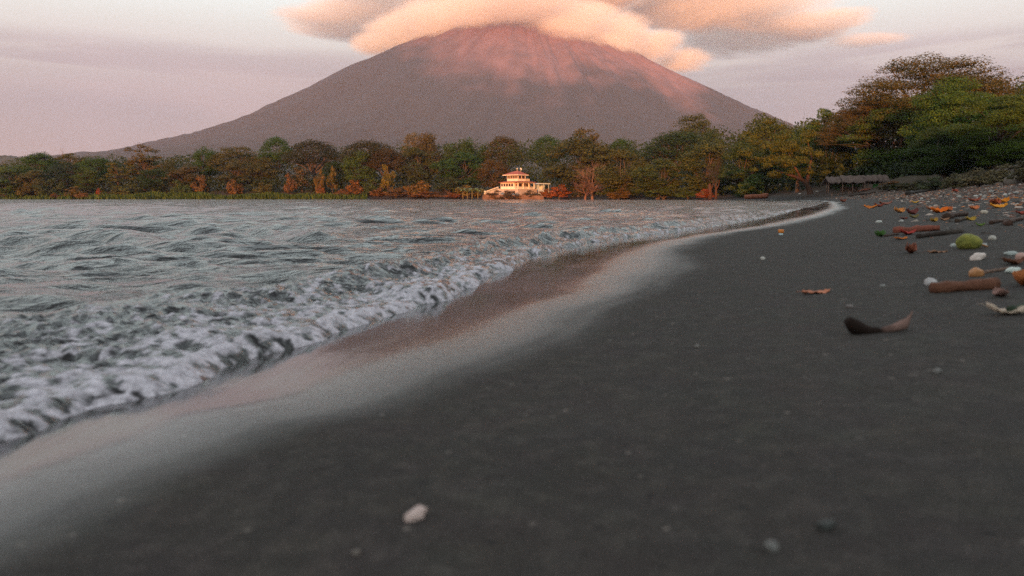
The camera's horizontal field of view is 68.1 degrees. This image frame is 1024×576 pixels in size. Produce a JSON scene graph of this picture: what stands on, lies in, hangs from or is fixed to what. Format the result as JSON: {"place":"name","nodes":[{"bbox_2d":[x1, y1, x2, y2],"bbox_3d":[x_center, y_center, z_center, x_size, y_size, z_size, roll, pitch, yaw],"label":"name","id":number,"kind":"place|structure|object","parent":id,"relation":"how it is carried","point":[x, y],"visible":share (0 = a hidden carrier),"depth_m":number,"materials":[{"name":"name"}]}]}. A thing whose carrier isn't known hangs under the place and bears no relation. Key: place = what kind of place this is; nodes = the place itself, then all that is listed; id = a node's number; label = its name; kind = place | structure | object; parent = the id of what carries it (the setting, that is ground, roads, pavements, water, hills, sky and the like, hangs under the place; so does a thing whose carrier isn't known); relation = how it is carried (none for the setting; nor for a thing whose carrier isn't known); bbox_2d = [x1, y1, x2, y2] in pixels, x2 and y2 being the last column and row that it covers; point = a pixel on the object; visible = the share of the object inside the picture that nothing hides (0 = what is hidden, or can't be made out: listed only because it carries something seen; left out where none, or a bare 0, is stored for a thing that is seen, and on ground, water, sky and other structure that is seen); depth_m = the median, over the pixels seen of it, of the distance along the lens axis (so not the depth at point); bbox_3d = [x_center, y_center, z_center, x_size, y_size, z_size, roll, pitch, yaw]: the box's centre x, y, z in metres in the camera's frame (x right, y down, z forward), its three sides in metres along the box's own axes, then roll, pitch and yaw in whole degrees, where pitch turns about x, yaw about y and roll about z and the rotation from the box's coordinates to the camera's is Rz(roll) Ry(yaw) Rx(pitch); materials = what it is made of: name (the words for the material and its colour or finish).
{"place":"outdoors","nodes":[
{"label":"outdoors","id":0,"kind":"place"},
{"bbox_2d":[0,155,62,166],"bbox_3d":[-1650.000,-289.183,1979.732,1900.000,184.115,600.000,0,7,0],"label":"hill","id":1,"kind":"structure","parent":0,"point":[6,158],"depth_m":1900.63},
{"bbox_2d":[0,199,823,440],"bbox_3d":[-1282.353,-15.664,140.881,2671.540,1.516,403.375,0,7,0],"label":"lake","id":2,"kind":"structure","parent":0,"point":[103,302],"depth_m":3.84,"materials":[{"name":"liquid"}]},
{"bbox_2d":[0,168,1023,575],"bbox_3d":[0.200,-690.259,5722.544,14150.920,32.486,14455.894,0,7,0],"label":"ground","id":3,"kind":"structure","parent":0,"point":[584,410],"depth_m":1.06,"materials":[{"name":"sand"}]},
{"bbox_2d":[0,165,50,193],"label":"broad tree","id":4,"kind":"object","parent":3,"relation":"on","point":[12,171],"visible":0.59,"depth_m":327.56,"materials":[{"name":"green plant"}]},
{"bbox_2d":[15,182,37,195],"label":"shrub","id":5,"kind":"object","parent":3,"relation":"on","point":[26,190],"visible":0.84,"depth_m":321.44,"materials":[{"name":"green plant"}]},
{"bbox_2d":[8,170,55,195],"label":"sparse tree","id":6,"kind":"object","parent":3,"relation":"on","point":[34,173],"visible":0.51,"depth_m":323.77,"materials":[{"name":"green plant"}]},
{"bbox_2d":[15,151,69,178],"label":"broad tree","id":7,"kind":"object","parent":3,"relation":"on","point":[33,159],"visible":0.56,"depth_m":342.46,"materials":[{"name":"green plant"}]},
{"bbox_2d":[31,178,67,195],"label":"shrub","id":8,"kind":"object","parent":3,"relation":"on","point":[42,189],"visible":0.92,"depth_m":319.62,"materials":[{"name":"green plant"}]},
{"bbox_2d":[47,162,82,190],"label":"dark tree","id":9,"kind":"object","parent":3,"relation":"on","point":[61,176],"visible":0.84,"depth_m":331.45,"materials":[{"name":"green plant"}]},
{"bbox_2d":[54,153,85,189],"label":"sparse tree","id":10,"kind":"object","parent":3,"relation":"on","point":[68,156],"visible":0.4,"depth_m":346.33,"materials":[{"name":"green plant"}]},
{"bbox_2d":[68,166,105,192],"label":"broad tree","id":11,"kind":"object","parent":3,"relation":"on","point":[90,174],"visible":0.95,"depth_m":328.45,"materials":[{"name":"green plant"}]},
{"bbox_2d":[74,155,111,188],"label":"broad tree","id":12,"kind":"object","parent":3,"relation":"on","point":[98,163],"visible":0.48,"depth_m":337.71,"materials":[{"name":"green plant"}]},
{"bbox_2d":[98,162,137,185],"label":"sparse tree","id":13,"kind":"object","parent":3,"relation":"on","point":[125,174],"visible":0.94,"depth_m":333.42,"materials":[{"name":"green plant"}]},
{"bbox_2d":[110,183,144,194],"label":"shrub","id":14,"kind":"object","parent":3,"relation":"on","point":[121,190],"visible":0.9,"depth_m":320.18,"materials":[{"name":"green plant"}]},
{"bbox_2d":[121,142,162,189],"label":"feathery tree","id":15,"kind":"object","parent":3,"relation":"on","point":[147,163],"visible":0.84,"depth_m":337.93,"materials":[{"name":"green plant"}]},
{"bbox_2d":[135,168,173,190],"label":"broad tree","id":16,"kind":"object","parent":3,"relation":"on","point":[146,180],"visible":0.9,"depth_m":326.59,"materials":[{"name":"green plant"}]},
{"bbox_2d":[159,158,195,176],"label":"broad tree","id":17,"kind":"object","parent":3,"relation":"on","point":[168,165],"visible":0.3,"depth_m":337.85,"materials":[{"name":"green plant"}]},
{"bbox_2d":[170,180,191,193],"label":"shrub","id":18,"kind":"object","parent":3,"relation":"on","point":[181,188],"visible":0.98,"depth_m":319.71,"materials":[{"name":"green plant"}]},
{"bbox_2d":[0,191,367,198],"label":"reeds","id":19,"kind":"object","parent":3,"relation":"on","point":[193,195],"visible":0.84,"depth_m":311.85,"materials":[{"name":"green plant"}]},
{"bbox_2d":[160,166,210,188],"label":"broad tree","id":20,"kind":"object","parent":3,"relation":"on","point":[174,173],"visible":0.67,"depth_m":327.04,"materials":[{"name":"green plant"}]},
{"bbox_2d":[190,174,209,192],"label":"shrub","id":21,"kind":"object","parent":3,"relation":"on","point":[202,183],"visible":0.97,"depth_m":322.46,"materials":[{"name":"brown plant"}]},
{"bbox_2d":[191,146,218,189],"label":"dark tree","id":22,"kind":"object","parent":3,"relation":"on","point":[199,153],"visible":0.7,"depth_m":345.62,"materials":[{"name":"green plant"}]},
{"bbox_2d":[206,146,258,187],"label":"sparse tree","id":23,"kind":"object","parent":3,"relation":"on","point":[229,153],"visible":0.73,"depth_m":342.18,"materials":[{"name":"green plant"}]},
{"bbox_2d":[226,179,243,193],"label":"shrub","id":24,"kind":"object","parent":3,"relation":"on","point":[238,189],"visible":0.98,"depth_m":319.20,"materials":[{"name":"orange plant"}]},
{"bbox_2d":[214,160,262,187],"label":"broad tree","id":25,"kind":"object","parent":3,"relation":"on","point":[235,166],"visible":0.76,"depth_m":328.41,"materials":[{"name":"green plant"}]},
{"bbox_2d":[241,157,283,186],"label":"broad tree","id":26,"kind":"object","parent":3,"relation":"on","point":[267,171],"visible":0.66,"depth_m":333.32,"materials":[{"name":"green plant"}]},
{"bbox_2d":[252,181,275,193],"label":"shrub","id":27,"kind":"object","parent":3,"relation":"on","point":[261,189],"visible":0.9,"depth_m":317.26,"materials":[{"name":"green plant"}]},
{"bbox_2d":[254,135,291,187],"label":"umbrella tree","id":28,"kind":"object","parent":3,"relation":"on","point":[272,141],"visible":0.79,"depth_m":344.50,"materials":[{"name":"green plant"}]},
{"bbox_2d":[284,172,296,193],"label":"shrub","id":29,"kind":"object","parent":3,"relation":"on","point":[290,184],"visible":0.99,"depth_m":318.75,"materials":[{"name":"orange plant"}]},
{"bbox_2d":[290,167,313,191],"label":"shrub","id":30,"kind":"object","parent":3,"relation":"on","point":[298,177],"visible":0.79,"depth_m":323.83,"materials":[{"name":"brown plant"}]},
{"bbox_2d":[281,138,340,189],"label":"umbrella tree","id":31,"kind":"object","parent":3,"relation":"on","point":[301,147],"visible":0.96,"depth_m":331.79,"materials":[{"name":"green plant"}]},
{"bbox_2d":[313,169,324,191],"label":"shrub","id":32,"kind":"object","parent":3,"relation":"on","point":[320,180],"visible":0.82,"depth_m":319.17,"materials":[{"name":"brown plant"}]},
{"bbox_2d":[326,165,337,193],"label":"shrub","id":33,"kind":"object","parent":3,"relation":"on","point":[333,185],"visible":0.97,"depth_m":321.21,"materials":[{"name":"brown plant"}]},
{"bbox_2d":[317,160,348,190],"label":"broad tree","id":34,"kind":"object","parent":3,"relation":"on","point":[339,171],"visible":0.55,"depth_m":326.72,"materials":[{"name":"green plant"}]},
{"bbox_2d":[345,180,365,194],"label":"shrub","id":35,"kind":"object","parent":3,"relation":"on","point":[355,189],"visible":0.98,"depth_m":313.50,"materials":[{"name":"orange plant"}]},
{"bbox_2d":[339,149,377,191],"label":"broad tree","id":36,"kind":"object","parent":3,"relation":"on","point":[349,166],"visible":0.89,"depth_m":318.85,"materials":[{"name":"green plant"}]},
{"bbox_2d":[335,138,404,172],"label":"umbrella tree","id":37,"kind":"object","parent":3,"relation":"on","point":[373,146],"visible":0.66,"depth_m":326.80,"materials":[{"name":"green plant"}]},
{"bbox_2d":[362,177,386,195],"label":"shrub","id":38,"kind":"object","parent":3,"relation":"on","point":[368,186],"visible":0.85,"depth_m":314.24,"materials":[{"name":"green plant"}]},
{"bbox_2d":[363,147,405,176],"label":"umbrella tree","id":39,"kind":"object","parent":3,"relation":"on","point":[379,163],"visible":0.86,"depth_m":323.09,"materials":[{"name":"brown plant"}]},
{"bbox_2d":[379,164,395,191],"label":"shrub","id":40,"kind":"object","parent":3,"relation":"on","point":[387,179],"visible":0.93,"depth_m":316.06,"materials":[{"name":"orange plant"}]},
{"bbox_2d":[383,186,408,197],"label":"shrub","id":41,"kind":"object","parent":3,"relation":"on","point":[396,193],"visible":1,"depth_m":307.76,"materials":[{"name":"orange plant"}]},
{"bbox_2d":[400,132,425,185],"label":"sparse tree","id":42,"kind":"object","parent":3,"relation":"on","point":[411,139],"visible":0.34,"depth_m":344.90,"materials":[{"name":"green plant"}]},
{"bbox_2d":[404,505,426,521],"bbox_3d":[-0.099,0.233,0.779,0.027,0.014,0.015,-26,18,-24],"label":"pebble","id":43,"kind":"object","parent":3,"relation":"on","point":[418,512],"visible":1,"depth_m":0.77,"materials":[{"name":"stone"}]},
{"bbox_2d":[391,147,443,187],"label":"broad tree","id":44,"kind":"object","parent":3,"relation":"on","point":[420,172],"visible":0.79,"depth_m":327.12,"materials":[{"name":"green plant"}]},
{"bbox_2d":[403,180,431,196],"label":"shrub","id":45,"kind":"object","parent":3,"relation":"on","point":[416,189],"visible":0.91,"depth_m":309.64,"materials":[{"name":"orange plant"}]},
{"bbox_2d":[409,131,442,188],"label":"broad tree","id":46,"kind":"object","parent":3,"relation":"on","point":[427,142],"visible":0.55,"depth_m":338.59,"materials":[{"name":"green plant"}]},
{"bbox_2d":[4,0,857,188],"bbox_3d":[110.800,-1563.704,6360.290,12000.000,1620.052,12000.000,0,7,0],"label":"volcano","id":47,"kind":"structure","parent":3,"relation":"on","point":[522,71],"depth_m":4513.72},
{"bbox_2d":[433,175,463,192],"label":"shrub","id":48,"kind":"object","parent":3,"relation":"on","point":[450,185],"visible":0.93,"depth_m":311.71,"materials":[{"name":"green plant"}]},
{"bbox_2d":[429,152,484,188],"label":"broad tree","id":49,"kind":"object","parent":3,"relation":"on","point":[450,165],"visible":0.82,"depth_m":326.61,"materials":[{"name":"green plant"}]},
{"bbox_2d":[439,133,476,184],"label":"broad tree","id":50,"kind":"object","parent":3,"relation":"on","point":[449,151],"visible":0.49,"depth_m":337.04,"materials":[{"name":"green plant"}]},
{"bbox_2d":[455,185,483,196],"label":"shrub","id":51,"kind":"object","parent":3,"relation":"on","point":[460,192],"visible":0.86,"depth_m":304.81,"materials":[{"name":"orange plant"}]},
{"bbox_2d":[459,137,489,186],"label":"broad tree","id":52,"kind":"object","parent":3,"relation":"on","point":[479,155],"visible":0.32,"depth_m":339.90,"materials":[{"name":"green plant"}]},
{"bbox_2d":[474,157,510,188],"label":"sparse tree","id":53,"kind":"object","parent":3,"relation":"on","point":[483,172],"visible":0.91,"depth_m":321.02,"materials":[{"name":"brown plant"}]},
{"bbox_2d":[481,135,526,177],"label":"umbrella tree","id":54,"kind":"object","parent":3,"relation":"on","point":[503,140],"visible":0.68,"depth_m":336.88,"materials":[{"name":"green plant"}]},
{"bbox_2d":[484,168,536,195],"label":"lake house","id":55,"kind":"structure","parent":3,"relation":"on","point":[517,182],"depth_m":296.51,"materials":[{"name":"paint"}]},
{"bbox_2d":[0,133,1023,196],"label":"undergrowth","id":56,"kind":"object","parent":3,"relation":"on","point":[899,169],"visible":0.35,"depth_m":291.36,"materials":[{"name":"green plant"}]},
{"bbox_2d":[0,72,1023,192],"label":"woodland","id":57,"kind":"object","parent":3,"relation":"on","point":[538,161],"visible":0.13,"depth_m":325.44,"materials":[{"name":"green plant"}]},
{"bbox_2d":[483,195,543,198],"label":"retaining wall","id":58,"kind":"structure","parent":3,"relation":"on","point":[522,197],"depth_m":283.79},
{"bbox_2d":[525,134,563,186],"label":"umbrella tree","id":59,"kind":"object","parent":3,"relation":"on","point":[552,141],"visible":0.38,"depth_m":338.13,"materials":[{"name":"green plant"}]},
{"bbox_2d":[549,183,571,198],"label":"shrub","id":60,"kind":"object","parent":3,"relation":"on","point":[563,192],"visible":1,"depth_m":286.67,"materials":[{"name":"orange plant"}]},
{"bbox_2d":[540,132,619,196],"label":"broad tree","id":61,"kind":"object","parent":3,"relation":"on","point":[561,172],"visible":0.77,"depth_m":285.79,"materials":[{"name":"green plant"}]},
{"bbox_2d":[569,178,606,198],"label":"dead tree","id":62,"kind":"object","parent":3,"relation":"on","point":[584,186],"visible":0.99,"depth_m":258.65,"materials":[{"name":"brown plant"}]},
{"bbox_2d":[573,127,606,164],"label":"feathery tree","id":63,"kind":"object","parent":3,"relation":"on","point":[592,135],"visible":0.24,"depth_m":300.05,"materials":[{"name":"green plant"}]},
{"bbox_2d":[572,161,607,198],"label":"dead tree","id":64,"kind":"object","parent":3,"relation":"on","point":[587,175],"visible":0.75,"depth_m":264.98,"materials":[{"name":"brown plant"}]},
{"bbox_2d":[606,188,630,198],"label":"shrub","id":65,"kind":"object","parent":3,"relation":"on","point":[621,194],"visible":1,"depth_m":252.58,"materials":[{"name":"orange plant"}]},
{"bbox_2d":[610,137,637,169],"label":"umbrella tree","id":66,"kind":"object","parent":3,"relation":"on","point":[619,143],"visible":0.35,"depth_m":293.89,"materials":[{"name":"green plant"}]},
{"bbox_2d":[591,148,658,198],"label":"broad tree","id":67,"kind":"object","parent":3,"relation":"on","point":[612,179],"visible":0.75,"depth_m":257.04,"materials":[{"name":"green plant"}]},
{"bbox_2d":[628,157,687,198],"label":"broad tree","id":68,"kind":"object","parent":3,"relation":"on","point":[662,165],"visible":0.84,"depth_m":235.52,"materials":[{"name":"green plant"}]},
{"bbox_2d":[643,180,680,198],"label":"shrub","id":69,"kind":"object","parent":3,"relation":"on","point":[655,192],"visible":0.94,"depth_m":232.29,"materials":[{"name":"green plant"}]},
{"bbox_2d":[633,129,708,179],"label":"umbrella tree","id":70,"kind":"object","parent":3,"relation":"on","point":[688,137],"visible":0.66,"depth_m":259.88,"materials":[{"name":"green plant"}]},
{"bbox_2d":[673,187,698,198],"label":"shrub","id":71,"kind":"object","parent":3,"relation":"on","point":[687,194],"visible":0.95,"depth_m":219.08,"materials":[{"name":"green plant"}]},
{"bbox_2d":[667,112,722,152],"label":"umbrella tree","id":72,"kind":"object","parent":3,"relation":"on","point":[699,122],"visible":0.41,"depth_m":277.86,"materials":[{"name":"green plant"}]},
{"bbox_2d":[669,140,734,194],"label":"broad tree","id":73,"kind":"object","parent":3,"relation":"on","point":[711,150],"visible":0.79,"depth_m":219.25,"materials":[{"name":"green plant"}]},
{"bbox_2d":[704,154,722,189],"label":"dead tree","id":74,"kind":"object","parent":3,"relation":"on","point":[710,172],"visible":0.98,"depth_m":202.94,"materials":[{"name":"brown plant"}]},
{"bbox_2d":[718,137,768,197],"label":"broad tree","id":75,"kind":"object","parent":3,"relation":"on","point":[736,174],"visible":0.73,"depth_m":196.09,"materials":[{"name":"green plant"}]},
{"bbox_2d":[736,174,766,194],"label":"shrub","id":76,"kind":"object","parent":3,"relation":"on","point":[746,187],"visible":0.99,"depth_m":186.85,"materials":[{"name":"green plant"}]},
{"bbox_2d":[730,112,795,191],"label":"broad tree","id":77,"kind":"object","parent":3,"relation":"on","point":[766,133],"visible":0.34,"depth_m":199.33,"materials":[{"name":"green plant"}]},
{"bbox_2d":[764,540,779,551],"bbox_3d":[0.226,0.226,0.660,0.013,0.010,0.012,0,7,0],"label":"pebble","id":78,"kind":"object","parent":3,"relation":"on","point":[771,546],"visible":1,"depth_m":0.66,"materials":[{"name":"stone"}]},
{"bbox_2d":[737,116,830,194],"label":"leaning tree","id":79,"kind":"object","parent":3,"relation":"on","point":[784,150],"visible":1,"depth_m":146.61,"materials":[{"name":"green plant"}]},
{"bbox_2d":[770,120,816,192],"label":"broad tree","id":80,"kind":"object","parent":3,"relation":"on","point":[802,129],"visible":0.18,"depth_m":173.63,"materials":[{"name":"green plant"}]},
{"bbox_2d":[807,108,839,185],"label":"feathery tree","id":81,"kind":"object","parent":3,"relation":"on","point":[827,114],"visible":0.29,"depth_m":168.13,"materials":[{"name":"green plant"}]},
{"bbox_2d":[816,520,835,530],"bbox_3d":[0.288,0.218,0.694,0.018,0.011,0.011,-2,7,-17],"label":"pebble","id":82,"kind":"object","parent":3,"relation":"on","point":[825,525],"visible":1,"depth_m":0.69,"materials":[{"name":"stone"}]},
{"bbox_2d":[805,131,858,189],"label":"dark tree","id":83,"kind":"object","parent":3,"relation":"on","point":[840,154],"visible":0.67,"depth_m":156.44,"materials":[{"name":"green plant"}]},
{"bbox_2d":[821,174,889,194],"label":"thatched shelter","id":84,"kind":"object","parent":3,"relation":"on","point":[856,180],"visible":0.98,"depth_m":129.70,"materials":[{"name":"wicker"}]},
{"bbox_2d":[814,96,918,174],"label":"giant tree","id":85,"kind":"object","parent":3,"relation":"on","point":[854,114],"visible":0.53,"depth_m":147.17,"materials":[{"name":"green plant"}]},
{"bbox_2d":[844,311,912,333],"bbox_3d":[0.794,0.078,1.646,0.150,0.058,0.035,0,7,-3],"label":"seed pod","id":86,"kind":"object","parent":3,"relation":"on","point":[855,326],"visible":0.94,"depth_m":1.64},
{"bbox_2d":[820,98,939,174],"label":"leafy tree","id":87,"kind":"object","parent":3,"relation":"on","point":[885,150],"visible":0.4,"depth_m":141.59,"materials":[{"name":"green plant"}]},
{"bbox_2d":[893,225,939,232],"bbox_3d":[2.648,-0.381,4.954,0.283,0.065,0.058,1,7,12],"label":"driftwood","id":88,"kind":"object","parent":3,"relation":"on","point":[919,228],"visible":0.78,"depth_m":4.94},
{"bbox_2d":[824,182,1023,237],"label":"beach litter","id":89,"kind":"object","parent":3,"relation":"on","point":[976,191],"visible":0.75,"depth_m":31.81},
{"bbox_2d":[827,51,1023,137],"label":"giant tree","id":90,"kind":"object","parent":3,"relation":"on","point":[929,76],"visible":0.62,"depth_m":141.36,"materials":[{"name":"green plant"}]},
{"bbox_2d":[915,176,946,189],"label":"dry brush","id":91,"kind":"object","parent":3,"relation":"on","point":[935,184],"visible":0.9,"depth_m":82.77,"materials":[{"name":"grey plant"}]},
{"bbox_2d":[916,230,945,237],"bbox_3d":[2.396,-0.306,4.339,0.235,0.044,0.052,-3,7,-26],"label":"driftwood","id":92,"kind":"object","parent":3,"relation":"on","point":[930,234],"visible":0.94,"depth_m":4.33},
{"bbox_2d":[897,123,989,178],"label":"leafy tree","id":93,"kind":"object","parent":3,"relation":"on","point":[944,164],"visible":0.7,"depth_m":101.47,"materials":[{"name":"green plant"}]},
{"bbox_2d":[897,74,996,166],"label":"leafy tree","id":94,"kind":"object","parent":3,"relation":"on","point":[951,98],"visible":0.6,"depth_m":111.72,"materials":[{"name":"green plant"}]},
{"bbox_2d":[939,173,970,189],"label":"dry brush","id":95,"kind":"object","parent":3,"relation":"on","point":[950,181],"visible":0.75,"depth_m":72.87,"materials":[{"name":"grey plant"}]},
{"bbox_2d":[929,277,1000,292],"bbox_3d":[1.323,-0.006,2.215,0.192,0.054,0.046,0,7,0],"label":"driftwood","id":96,"kind":"object","parent":3,"relation":"on","point":[968,285],"visible":0.86,"depth_m":2.20,"materials":[{"name":"wood"}]},
{"bbox_2d":[955,234,988,248],"bbox_3d":[2.115,-0.212,3.495,0.128,0.080,0.104,-4,8,-33],"label":"green fruit","id":97,"kind":"object","parent":3,"relation":"on","point":[967,241],"visible":0.96,"depth_m":3.46,"materials":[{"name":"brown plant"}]},
{"bbox_2d":[958,167,994,186],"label":"dry brush","id":98,"kind":"object","parent":3,"relation":"on","point":[976,179],"visible":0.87,"depth_m":65.09,"materials":[{"name":"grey plant"}]},
{"bbox_2d":[941,93,1023,168],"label":"leafy tree","id":99,"kind":"object","parent":3,"relation":"on","point":[1007,109],"visible":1,"depth_m":93.17,"materials":[{"name":"green plant"}]},
{"bbox_2d":[984,163,1011,184],"bbox_3d":[38.581,-8.715,59.227,2.795,2.120,3.006,4,8,29],"label":"dry brush","id":100,"kind":"object","parent":3,"relation":"on","point":[1001,174],"visible":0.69,"depth_m":58.96,"materials":[{"name":"grey plant"}]},
{"bbox_2d":[977,302,1023,314],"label":"fallen leaf","id":101,"kind":"object","parent":3,"relation":"on","point":[1020,309],"visible":1,"depth_m":1.75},
{"bbox_2d":[1006,160,1023,182],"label":"dry brush","id":102,"kind":"object","parent":3,"relation":"on","point":[1018,170],"visible":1,"depth_m":55.35,"materials":[{"name":"grey plant"}]},
{"bbox_2d":[1012,269,1023,285],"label":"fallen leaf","id":103,"kind":"object","parent":3,"relation":"on","point":[1018,276],"visible":1,"depth_m":2.23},
{"bbox_2d":[0,0,1023,156],"label":"sky","id":104,"kind":"structure","parent":0,"point":[76,75],"materials":[{"name":"pink"}]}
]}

